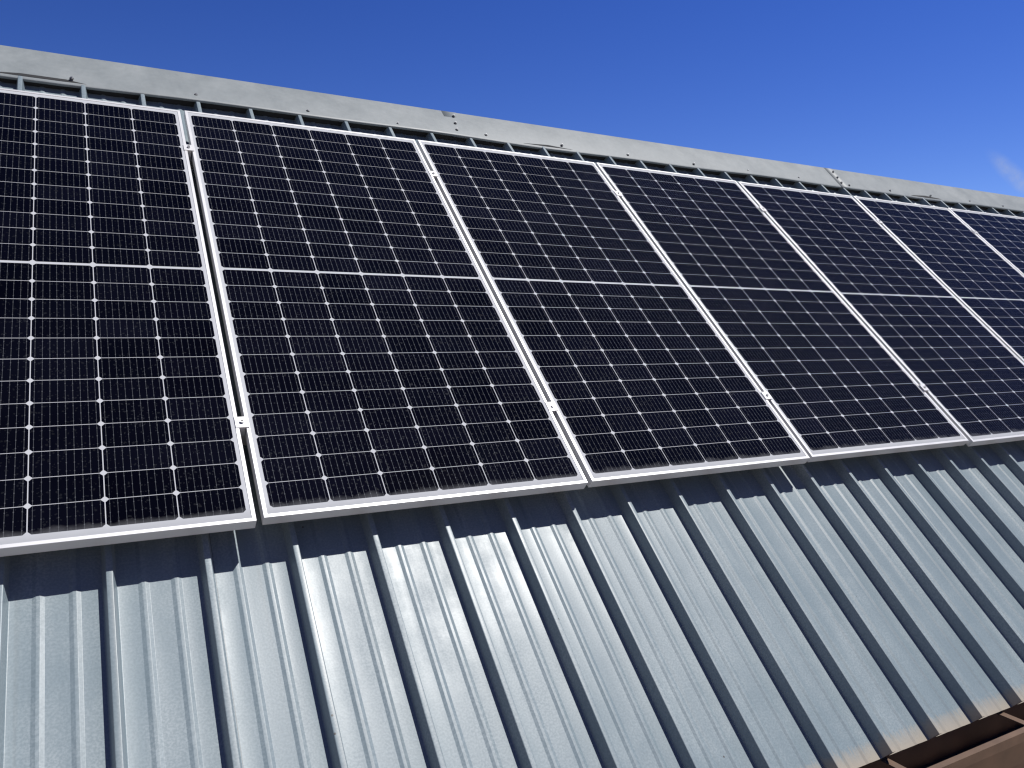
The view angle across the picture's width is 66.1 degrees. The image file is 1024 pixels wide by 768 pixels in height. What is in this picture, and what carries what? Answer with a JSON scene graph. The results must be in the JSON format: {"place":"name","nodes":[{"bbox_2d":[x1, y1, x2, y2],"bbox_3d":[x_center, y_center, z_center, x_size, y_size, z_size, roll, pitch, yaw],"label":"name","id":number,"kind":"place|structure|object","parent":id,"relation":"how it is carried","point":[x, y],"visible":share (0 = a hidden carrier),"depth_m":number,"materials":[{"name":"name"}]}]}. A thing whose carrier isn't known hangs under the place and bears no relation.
{"place":"outdoors","nodes":[
{"label":"outdoors","id":0,"kind":"place"},
{"bbox_2d":[0,75,1023,767],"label":"roof sheet","id":1,"kind":"object","parent":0,"point":[850,613],"visible":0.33,"depth_m":2.30,"materials":[{"name":"metal"}]},
{"bbox_2d":[189,157,246,444],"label":"rails","id":2,"kind":"object","parent":1,"relation":"on","point":[243,439],"depth_m":2.34,"materials":[{"name":"metal"}]},
{"bbox_2d":[0,88,256,556],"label":"solar panel frame","id":3,"kind":"object","parent":2,"relation":"on","point":[104,539],"visible":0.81,"depth_m":2.03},
{"bbox_2d":[0,90,251,544],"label":"solar panel","id":4,"kind":"object","parent":3,"relation":"in","point":[116,414],"visible":1,"depth_m":2.36,"materials":[{"name":"glass"}]},
{"bbox_2d":[184,111,587,524],"bbox_3d":[-0.574,-0.405,2.978,1.040,0.038,2.085,-2,48,-29],"label":"solar panel frame","id":5,"kind":"object","parent":2,"relation":"on","point":[291,516],"visible":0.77,"depth_m":2.46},
{"bbox_2d":[188,113,582,513],"bbox_3d":[-0.569,-0.416,2.968,1.018,0.001,2.063,-2,48,-29],"label":"solar panel","id":6,"kind":"object","parent":5,"relation":"in","point":[379,357],"visible":1,"depth_m":2.77,"materials":[{"name":"black glass"}]},
{"bbox_2d":[183,144,977,435],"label":"clamps","id":7,"kind":"object","parent":2,"relation":"attached to","point":[242,424],"visible":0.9,"depth_m":3.15,"materials":[{"name":"metal"}]},
{"bbox_2d":[417,140,809,487],"bbox_3d":[0.353,-0.438,3.490,1.040,0.035,2.085,-2,48,-29],"label":"solar panel frame","id":8,"kind":"object","parent":2,"relation":"on","point":[606,481],"visible":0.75,"depth_m":3.00,"materials":[{"name":"silver metal"}]},
{"bbox_2d":[421,142,805,477],"bbox_3d":[0.358,-0.449,3.480,1.018,0.001,2.063,-2,48,-29],"label":"solar panel","id":9,"kind":"object","parent":8,"relation":"in","point":[640,369],"visible":1,"depth_m":3.31,"materials":[{"name":"glass"}]},
{"bbox_2d":[596,163,968,461],"bbox_3d":[1.280,-0.471,4.004,1.040,0.036,2.085,-2,48,-29],"label":"solar panel frame","id":10,"kind":"object","parent":2,"relation":"on","point":[868,452],"visible":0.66,"depth_m":3.55,"materials":[{"name":"silver metal"}]},
{"bbox_2d":[599,164,964,454],"bbox_3d":[1.285,-0.482,3.994,1.018,0.001,2.063,-2,48,-29],"label":"solar panel","id":11,"kind":"object","parent":10,"relation":"in","point":[828,371],"visible":1,"depth_m":3.85,"materials":[{"name":"glass"}]},
{"bbox_2d":[738,182,1023,445],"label":"solar panel frame","id":12,"kind":"object","parent":2,"relation":"on","point":[971,442],"visible":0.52,"depth_m":4.11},
{"bbox_2d":[741,183,1023,439],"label":"solar panel","id":13,"kind":"object","parent":12,"relation":"in","point":[961,362],"visible":1,"depth_m":4.42,"materials":[{"name":"glass"}]},
{"bbox_2d":[853,196,1023,362],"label":"solar panel frame","id":14,"kind":"object","parent":2,"relation":"on","point":[943,283],"visible":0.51,"depth_m":4.99,"materials":[{"name":"silver metal"}]},
{"bbox_2d":[856,197,1023,358],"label":"solar panel","id":15,"kind":"object","parent":14,"relation":"in","point":[980,278],"visible":1,"depth_m":5.20,"materials":[{"name":"glass"}]},
{"bbox_2d":[947,208,1023,275],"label":"solar panel frame","id":16,"kind":"object","parent":2,"relation":"on","point":[984,239],"visible":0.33,"depth_m":5.77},
{"bbox_2d":[951,209,1023,273],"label":"solar panel","id":17,"kind":"object","parent":16,"relation":"in","point":[1003,235],"visible":1,"depth_m":5.88,"materials":[{"name":"glass"}]},
{"bbox_2d":[0,72,1018,213],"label":"roof ridge gap","id":18,"kind":"object","parent":1,"relation":"on","point":[270,114],"visible":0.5,"depth_m":3.98,"materials":[{"name":"grey"}]},
{"bbox_2d":[0,45,1023,211],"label":"ridge cap","id":19,"kind":"object","parent":1,"relation":"on","point":[101,75],"visible":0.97,"depth_m":4.16,"materials":[{"name":"grey metal"}]},
{"bbox_2d":[69,76,1003,206],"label":"cap screws","id":20,"kind":"object","parent":19,"relation":"attached to","point":[196,94],"visible":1,"depth_m":4.29,"materials":[{"name":"silver metal"}]},
{"bbox_2d":[442,111,849,188],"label":"ridge cap laps","id":21,"kind":"object","parent":19,"relation":"on","point":[834,175],"visible":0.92,"depth_m":5.68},
{"bbox_2d":[0,0,1023,196],"label":"sky","id":22,"kind":"structure","parent":0,"point":[925,91],"materials":[{"name":"blue"}]},
{"bbox_2d":[1012,762,1023,767],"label":"eave wall","id":23,"kind":"structure","parent":0,"point":[1021,765],"depth_m":2.87,"materials":[{"name":"brown"}]},
{"bbox_2d":[859,702,1023,767],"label":"gutter","id":24,"kind":"object","parent":23,"relation":"attached to","point":[994,741],"depth_m":2.58,"materials":[{"name":"brown metal"}]},
{"bbox_2d":[879,711,1023,767],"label":"gutter straps","id":25,"kind":"object","parent":24,"relation":"attached to","point":[889,762],"visible":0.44,"depth_m":2.61,"materials":[{"name":"metal"}]}
]}

